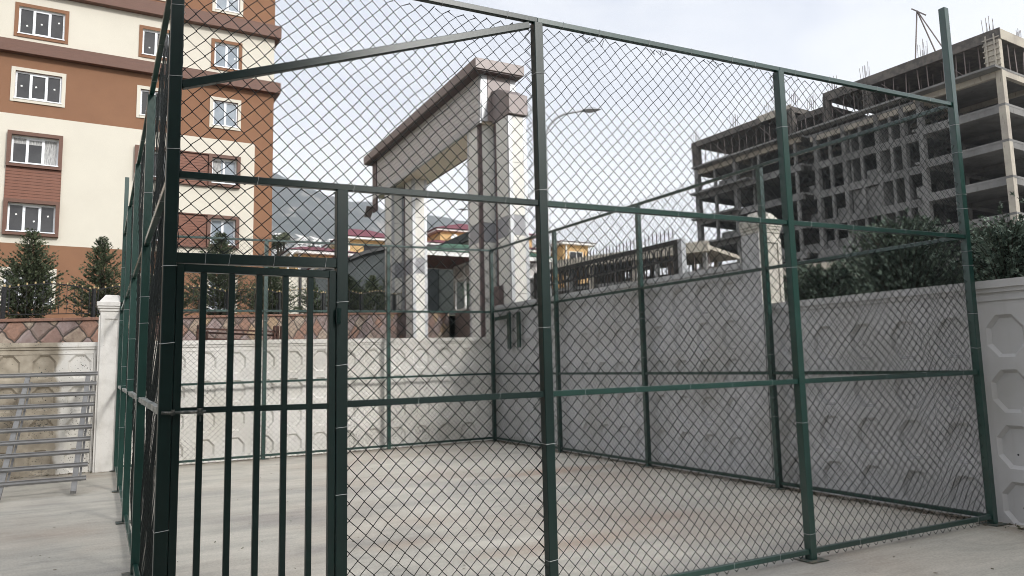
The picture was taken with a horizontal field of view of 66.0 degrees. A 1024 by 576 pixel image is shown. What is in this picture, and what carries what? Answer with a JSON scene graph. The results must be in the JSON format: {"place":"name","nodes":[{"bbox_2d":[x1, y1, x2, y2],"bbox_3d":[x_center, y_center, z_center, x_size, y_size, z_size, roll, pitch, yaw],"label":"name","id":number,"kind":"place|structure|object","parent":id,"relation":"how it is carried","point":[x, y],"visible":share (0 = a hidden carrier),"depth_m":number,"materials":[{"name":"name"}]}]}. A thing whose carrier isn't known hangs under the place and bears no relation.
{"place":"outdoors","nodes":[
{"label":"outdoors","id":0,"kind":"place"},
{"bbox_2d":[271,173,625,277],"bbox_3d":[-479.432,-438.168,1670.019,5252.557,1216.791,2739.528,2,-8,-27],"label":"hills","id":1,"kind":"structure","parent":0,"point":[319,212],"depth_m":2793.13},
{"bbox_2d":[0,440,1023,575],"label":"court floor","id":2,"kind":"structure","parent":0,"point":[86,536],"depth_m":8.48,"materials":[{"name":"concrete"}]},
{"bbox_2d":[0,371,97,499],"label":"steel rack","id":3,"kind":"object","parent":2,"relation":"on","point":[75,465],"visible":1,"depth_m":12.49,"materials":[{"name":"grey metal"}]},
{"bbox_2d":[109,0,183,575],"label":"chain link fence","id":4,"kind":"object","parent":2,"relation":"on","point":[140,307],"visible":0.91,"depth_m":7.10,"materials":[{"name":"green metal"}]},
{"bbox_2d":[11,440,487,478],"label":"leaf litter","id":5,"kind":"object","parent":2,"relation":"on","point":[233,460],"visible":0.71,"depth_m":15.22,"materials":[{"name":"brown plant"}]},
{"bbox_2d":[116,233,500,466],"bbox_3d":[-3.768,1.169,16.222,7.713,4.516,0.200,2,-8,-27],"label":"chain link fence","id":6,"kind":"object","parent":2,"relation":"on","point":[265,311],"visible":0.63,"depth_m":16.45,"materials":[{"name":"green metal"}]},
{"bbox_2d":[152,0,1008,575],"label":"chain link fence","id":7,"kind":"object","parent":2,"relation":"on","point":[176,264],"visible":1,"depth_m":5.67,"materials":[{"name":"green metal"}]},
{"bbox_2d":[489,105,989,521],"bbox_3d":[2.142,0.695,13.043,0.200,4.659,11.216,2,-8,-27],"label":"chain link fence","id":8,"kind":"object","parent":2,"relation":"on","point":[769,345],"visible":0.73,"depth_m":10.87,"materials":[{"name":"green metal"}]},
{"bbox_2d":[492,441,1023,531],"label":"leaf litter","id":9,"kind":"object","parent":2,"relation":"on","point":[830,495],"visible":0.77,"depth_m":10.03,"materials":[{"name":"brown plant"}]},
{"bbox_2d":[761,277,1023,524],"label":"precast wall","id":10,"kind":"structure","parent":2,"relation":"on","point":[1000,305],"depth_m":8.80,"materials":[{"name":"grey concrete"}]},
{"bbox_2d":[31,451,993,575],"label":"floor specks","id":11,"kind":"object","parent":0,"point":[511,525],"visible":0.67,"depth_m":7.74,"materials":[{"name":"grey plant"}]},
{"bbox_2d":[273,0,1023,276],"label":"sky","id":12,"kind":"structure","parent":0,"point":[831,38],"materials":[{"name":"white"}]},
{"bbox_3d":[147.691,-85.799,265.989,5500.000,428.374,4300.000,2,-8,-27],"label":"ground","id":13,"kind":"structure","parent":0,"visible":0},
{"bbox_2d":[0,342,97,477],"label":"precast wall","id":14,"kind":"structure","parent":13,"relation":"on","point":[15,358],"depth_m":14.00,"materials":[{"name":"white"}]},
{"bbox_2d":[92,295,121,472],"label":"wall pillar","id":15,"kind":"structure","parent":13,"relation":"on","point":[108,306],"depth_m":14.29,"materials":[{"name":"white paint"}]},
{"bbox_2d":[0,0,281,318],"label":"apartment building","id":16,"kind":"structure","parent":13,"relation":"on","point":[75,79],"depth_m":34.96,"materials":[{"name":"beige paint"}]},
{"bbox_2d":[0,267,56,307],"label":"window","id":17,"kind":"structure","parent":16,"relation":"in","point":[55,270],"depth_m":32.79,"materials":[{"name":"white plastic"}]},
{"bbox_2d":[1,197,59,237],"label":"window","id":18,"kind":"structure","parent":16,"relation":"in","point":[44,219],"depth_m":33.15,"materials":[{"name":"white plastic"}]},
{"bbox_2d":[6,130,62,170],"bbox_3d":[-20.221,-5.801,33.434,2.020,1.520,0.410,3,-8,-29],"label":"window","id":19,"kind":"structure","parent":16,"relation":"in","point":[25,152],"depth_m":33.50,"materials":[{"name":"white plastic"}]},
{"bbox_2d":[10,66,65,107],"bbox_3d":[-20.327,-8.607,33.862,2.020,1.520,0.245,3,-8,-29],"label":"window","id":20,"kind":"structure","parent":16,"relation":"in","point":[32,88],"depth_m":33.89,"materials":[{"name":"white plastic"}]},
{"bbox_2d":[14,2,69,44],"bbox_3d":[-20.393,-11.464,34.223,2.020,1.520,0.245,3,-8,-29],"label":"window","id":21,"kind":"structure","parent":16,"relation":"in","point":[33,24],"depth_m":34.25,"materials":[{"name":"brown plastic"}]},
{"bbox_2d":[134,145,158,178],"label":"window","id":22,"kind":"structure","parent":16,"relation":"in","point":[136,146],"depth_m":35.28,"materials":[{"name":"brown plastic"}]},
{"bbox_2d":[136,85,166,120],"bbox_3d":[-16.378,-8.419,36.075,1.440,1.520,0.245,3,-8,-29],"label":"window","id":23,"kind":"structure","parent":16,"relation":"in","point":[141,105],"depth_m":35.87,"materials":[{"name":"white plastic"}]},
{"bbox_2d":[138,25,169,60],"bbox_3d":[-16.445,-11.276,36.436,1.440,1.520,0.245,3,-8,-29],"label":"window","id":24,"kind":"structure","parent":16,"relation":"in","point":[148,40],"depth_m":36.35,"materials":[{"name":"white plastic"}]},
{"bbox_2d":[207,277,237,312],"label":"window","id":25,"kind":"structure","parent":16,"relation":"in","point":[236,277],"depth_m":36.41,"materials":[{"name":"white plastic"}]},
{"bbox_2d":[206,214,239,248],"bbox_3d":[-13.496,-2.607,36.803,1.420,1.520,0.410,3,-8,-29],"label":"window","id":26,"kind":"structure","parent":16,"relation":"in","point":[226,228],"depth_m":36.92,"materials":[{"name":"white plastic"}]},
{"bbox_2d":[208,153,240,188],"bbox_3d":[-13.562,-5.483,37.166,1.420,1.520,0.410,3,-8,-29],"label":"window","id":27,"kind":"structure","parent":16,"relation":"in","point":[217,164],"depth_m":37.23,"materials":[{"name":"white plastic"}]},
{"bbox_2d":[209,96,240,130],"bbox_3d":[-13.668,-8.290,37.594,1.420,1.520,0.245,3,-8,-29],"label":"window","id":28,"kind":"structure","parent":16,"relation":"in","point":[218,113],"depth_m":37.62,"materials":[{"name":"white plastic"}]},
{"bbox_2d":[211,38,242,71],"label":"window","id":29,"kind":"structure","parent":16,"relation":"in","point":[222,49],"depth_m":37.98,"materials":[{"name":"white plastic"}]},
{"bbox_2d":[212,0,242,16],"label":"window","id":30,"kind":"structure","parent":16,"relation":"in","point":[223,4],"depth_m":38.32,"materials":[{"name":"white plastic"}]},
{"bbox_2d":[0,313,448,342],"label":"stone wall","id":31,"kind":"structure","parent":13,"relation":"on","point":[46,330],"depth_m":19.48,"materials":[{"name":"stone"}]},
{"bbox_2d":[0,281,90,318],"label":"railing bay","id":32,"kind":"object","parent":31,"relation":"on","point":[3,301],"visible":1,"depth_m":15.47,"materials":[{"name":"black metal"}]},
{"bbox_2d":[91,284,158,316],"bbox_3d":[-8.445,0.300,17.417,0.060,0.844,1.811,-5,-8,25],"label":"railing bay","id":33,"kind":"object","parent":31,"relation":"on","point":[93,301],"visible":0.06,"depth_m":16.62,"materials":[{"name":"black metal"}]},
{"bbox_2d":[183,285,225,312],"bbox_3d":[-7.641,0.334,19.112,0.060,0.844,1.811,-5,-8,25],"label":"railing bay","id":34,"kind":"object","parent":31,"relation":"on","point":[193,287],"visible":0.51,"depth_m":19.46,"materials":[{"name":"black metal"}]},
{"bbox_2d":[226,287,276,314],"bbox_3d":[-6.837,0.367,20.808,0.060,0.844,1.811,-5,-8,25],"label":"railing bay","id":35,"kind":"object","parent":31,"relation":"on","point":[272,291],"visible":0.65,"depth_m":20.49,"materials":[{"name":"black metal"}]},
{"bbox_2d":[277,288,321,313],"bbox_3d":[-6.033,0.401,22.503,0.060,0.844,1.811,-5,-8,25],"label":"railing bay","id":36,"kind":"object","parent":31,"relation":"on","point":[280,300],"visible":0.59,"depth_m":21.80,"materials":[{"name":"black metal"}]},
{"bbox_2d":[322,291,359,312],"bbox_3d":[-5.229,0.434,24.199,0.060,0.844,1.811,-5,-8,25],"label":"railing bay","id":37,"kind":"object","parent":31,"relation":"on","point":[323,301],"visible":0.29,"depth_m":23.47,"materials":[{"name":"black metal"}]},
{"bbox_2d":[360,290,392,312],"bbox_3d":[-4.425,0.468,25.895,0.060,0.844,1.811,-5,-8,25],"label":"railing bay","id":38,"kind":"object","parent":31,"relation":"on","point":[361,298],"visible":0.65,"depth_m":25.65,"materials":[{"name":"black metal"}]},
{"bbox_2d":[393,292,401,310],"bbox_3d":[-3.620,0.501,27.590,0.060,0.844,1.811,-5,-8,25],"label":"railing bay","id":39,"kind":"object","parent":31,"relation":"on","point":[394,300],"visible":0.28,"depth_m":26.81,"materials":[{"name":"black metal"}]},
{"bbox_2d":[195,325,281,339],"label":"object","id":40,"kind":"object","parent":13,"relation":"on","point":[275,329],"visible":0.34,"depth_m":16.50,"materials":[{"name":"metal"}]},
{"bbox_2d":[272,233,282,255],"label":"tower block","id":41,"kind":"structure","parent":13,"relation":"on","point":[274,251],"depth_m":876.22,"materials":[{"name":"white paint"}]},
{"bbox_2d":[271,232,290,279],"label":"pine tree","id":42,"kind":"object","parent":13,"relation":"on","point":[279,245],"visible":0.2,"depth_m":67.69,"materials":[{"name":"green plant"}]},
{"bbox_2d":[294,234,308,246],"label":"tower block","id":43,"kind":"structure","parent":13,"relation":"on","point":[301,244],"depth_m":882.52,"materials":[{"name":"white paint"}]},
{"bbox_2d":[123,337,495,468],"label":"precast wall","id":44,"kind":"structure","parent":13,"relation":"on","point":[238,433],"depth_m":16.36,"materials":[{"name":"white concrete"}]},
{"bbox_2d":[308,236,320,246],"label":"tower block","id":45,"kind":"structure","parent":13,"relation":"on","point":[315,239],"depth_m":885.87,"materials":[{"name":"white paint"}]},
{"bbox_2d":[280,246,355,269],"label":"yellow house","id":46,"kind":"structure","parent":13,"relation":"on","point":[313,250],"depth_m":59.36,"materials":[{"name":"white paint"}]},
{"bbox_2d":[321,229,384,251],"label":"yellow house","id":47,"kind":"structure","parent":13,"relation":"on","point":[365,236],"depth_m":74.21,"materials":[{"name":"white paint"}]},
{"bbox_2d":[314,244,438,312],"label":"dark building","id":48,"kind":"structure","parent":13,"relation":"on","point":[357,273],"depth_m":37.73,"materials":[{"name":"black metal"}]},
{"bbox_2d":[364,57,530,337],"bbox_3d":[-2.369,-1.558,24.769,1.485,8.010,10.700,2,-8,-27],"label":"entrance portal","id":49,"kind":"object","parent":13,"relation":"on","point":[403,217],"visible":0.66,"depth_m":21.55,"materials":[{"name":"stone cladding"},{"name":"concrete"}]},
{"bbox_2d":[438,232,469,337],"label":"grey building","id":50,"kind":"structure","parent":13,"relation":"on","point":[446,304],"depth_m":37.91,"materials":[{"name":"grey"}]},
{"bbox_2d":[427,224,551,252],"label":"yellow house","id":51,"kind":"structure","parent":13,"relation":"on","point":[445,233],"depth_m":75.47,"materials":[{"name":"yellow paint"},{"name":"maroon tile"}]},
{"bbox_2d":[427,244,552,337],"bbox_3d":[-1.340,0.403,29.381,5.340,4.030,3.070,2,-8,-27],"label":"guard hut","id":52,"kind":"object","parent":13,"relation":"on","point":[440,257],"visible":0.14,"depth_m":28.97,"materials":[{"name":"white paint"}]},
{"bbox_2d":[454,263,469,310],"bbox_3d":[-1.725,-0.054,29.009,0.080,1.740,1.860,2,-8,-27],"label":"window frame","id":53,"kind":"structure","parent":52,"relation":"in","point":[462,278],"depth_m":29.21,"materials":[{"name":"white paint"}]},
{"bbox_2d":[550,240,595,287],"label":"yellow house","id":54,"kind":"structure","parent":13,"relation":"on","point":[587,244],"depth_m":75.82,"materials":[{"name":"white paint"}]},
{"bbox_2d":[569,251,582,257],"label":"window","id":55,"kind":"structure","parent":54,"relation":"in","point":[573,253],"depth_m":75.75,"materials":[{"name":"white paint"}]},
{"bbox_2d":[546,107,600,295],"bbox_3d":[2.453,-2.345,30.405,2.287,9.563,0.341,-1,-7,1],"label":"street lamp","id":56,"kind":"object","parent":13,"relation":"on","point":[589,110],"visible":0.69,"depth_m":30.86,"materials":[{"name":"grey metal"}]},
{"bbox_2d":[534,228,686,298],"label":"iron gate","id":57,"kind":"structure","parent":13,"relation":"on","point":[676,250],"depth_m":18.52,"materials":[{"name":"black metal"}]},
{"bbox_2d":[494,263,754,481],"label":"precast wall","id":58,"kind":"structure","parent":13,"relation":"on","point":[654,358],"depth_m":13.02,"materials":[{"name":"grey concrete"}]},
{"bbox_2d":[530,240,740,298],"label":"concrete shell","id":59,"kind":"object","parent":13,"relation":"on","point":[724,254],"visible":0.24,"depth_m":65.60,"materials":[{"name":"grey concrete"}]},
{"bbox_2d":[738,212,784,484],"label":"wall pillar","id":60,"kind":"structure","parent":13,"relation":"on","point":[753,278],"depth_m":10.99,"materials":[{"name":"beige paint"}]},
{"bbox_2d":[783,261,856,301],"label":"concrete shell","id":61,"kind":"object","parent":13,"relation":"on","point":[814,264],"depth_m":55.47,"materials":[{"name":"grey concrete"}]},
{"bbox_2d":[783,250,864,300],"bbox_3d":[4.783,1.169,11.793,2.646,3.425,2.680,6,-10,-44],"label":"conifer tree","id":62,"kind":"object","parent":13,"relation":"on","point":[818,277],"visible":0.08,"depth_m":11.73,"materials":[{"name":"green plant"}]},
{"bbox_2d":[827,240,881,293],"bbox_3d":[6.221,1.113,13.224,3.007,3.825,2.728,0,-7,-12],"label":"conifer tree","id":63,"kind":"object","parent":13,"relation":"on","point":[849,260],"depth_m":13.37,"materials":[{"name":"green plant"}]},
{"bbox_2d":[691,16,1023,280],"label":"unfinished building","id":64,"kind":"structure","parent":13,"relation":"on","point":[989,72],"depth_m":79.02,"materials":[{"name":"concrete"}]},
{"bbox_2d":[911,8,941,58],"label":"roof hoist","id":65,"kind":"object","parent":64,"relation":"on","point":[918,13],"visible":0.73,"depth_m":75.69,"materials":[{"name":"grey metal"}]},
{"bbox_2d":[820,207,983,296],"bbox_3d":[5.494,0.831,10.788,2.973,3.809,3.153,2,-8,-27],"label":"conifer tree","id":66,"kind":"object","parent":13,"relation":"on","point":[890,268],"visible":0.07,"depth_m":10.70,"materials":[{"name":"green plant"}]},
{"bbox_2d":[931,214,1023,284],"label":"conifer tree","id":67,"kind":"object","parent":13,"relation":"on","point":[1002,256],"visible":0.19,"depth_m":9.92,"materials":[{"name":"green plant"}]},
{"bbox_2d":[939,201,1023,278],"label":"conifer tree","id":68,"kind":"object","parent":13,"relation":"on","point":[1001,222],"visible":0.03,"depth_m":11.77,"materials":[{"name":"green plant"}]},
{"bbox_2d":[1010,192,1023,276],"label":"conifer tree","id":69,"kind":"object","parent":13,"relation":"on","point":[1017,271],"visible":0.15,"depth_m":9.74,"materials":[{"name":"green plant"}]},
{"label":"terrace ground","id":70,"kind":"structure","parent":0,"visible":0},
{"bbox_2d":[0,228,76,318],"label":"cypress tree","id":71,"kind":"object","parent":70,"relation":"on","point":[34,268],"visible":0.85,"depth_m":15.91,"materials":[{"name":"green plant"}]},
{"bbox_2d":[60,236,121,316],"bbox_3d":[-9.141,-0.162,17.492,1.534,2.021,1.675,-7,-9,36],"label":"cypress tree","id":72,"kind":"object","parent":70,"relation":"on","point":[101,279],"visible":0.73,"depth_m":17.41,"materials":[{"name":"green plant"}]},
{"bbox_2d":[150,273,199,315],"bbox_3d":[-8.439,0.107,19.045,1.746,1.544,1.591,2,-8,-27],"label":"cypress tree","id":73,"kind":"object","parent":70,"relation":"on","point":[189,300],"visible":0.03,"depth_m":19.17,"materials":[{"name":"green plant"}]},
{"bbox_2d":[184,230,255,314],"bbox_3d":[-7.703,-0.312,20.682,2.330,2.451,2.239,2,-8,-27],"label":"cypress tree","id":74,"kind":"object","parent":70,"relation":"on","point":[216,280],"visible":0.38,"depth_m":20.55,"materials":[{"name":"green plant"}]},
{"bbox_2d":[238,267,300,314],"bbox_3d":[-6.955,0.128,22.311,1.936,1.636,2.024,2,-8,-27],"label":"cypress tree","id":75,"kind":"object","parent":70,"relation":"on","point":[272,284],"visible":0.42,"depth_m":22.16,"materials":[{"name":"green plant"}]},
{"bbox_2d":[270,277,306,313],"bbox_3d":[-11.211,2.007,38.946,1.200,4.500,6.652,2,-8,-27],"label":"cream annex","id":76,"kind":"object","parent":70,"relation":"on","point":[297,282],"visible":0.03,"depth_m":36.26,"materials":[{"name":"beige paint"}]},
{"bbox_2d":[290,280,327,313],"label":"cypress tree","id":77,"kind":"object","parent":70,"relation":"on","point":[319,303],"visible":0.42,"depth_m":23.89,"materials":[{"name":"green plant"}]},
{"bbox_2d":[325,275,373,312],"bbox_3d":[-5.483,0.256,25.722,2.068,1.540,1.896,2,-8,-27],"label":"cypress tree","id":78,"kind":"object","parent":70,"relation":"on","point":[354,305],"visible":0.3,"depth_m":25.61,"materials":[{"name":"green plant"}]},
{"bbox_2d":[355,275,385,312],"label":"cypress tree","id":79,"kind":"object","parent":70,"relation":"on","point":[373,277],"visible":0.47,"depth_m":27.11,"materials":[{"name":"green plant"}]},
{"bbox_2d":[376,278,384,309],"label":"cypress tree","id":80,"kind":"object","parent":70,"relation":"on","point":[382,291],"visible":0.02,"depth_m":28.52,"materials":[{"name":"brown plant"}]},
{"bbox_2d":[453,282,469,324],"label":"roadside tree","id":81,"kind":"object","parent":70,"relation":"on","point":[468,296],"visible":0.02,"depth_m":33.51,"materials":[{"name":"green plant"}]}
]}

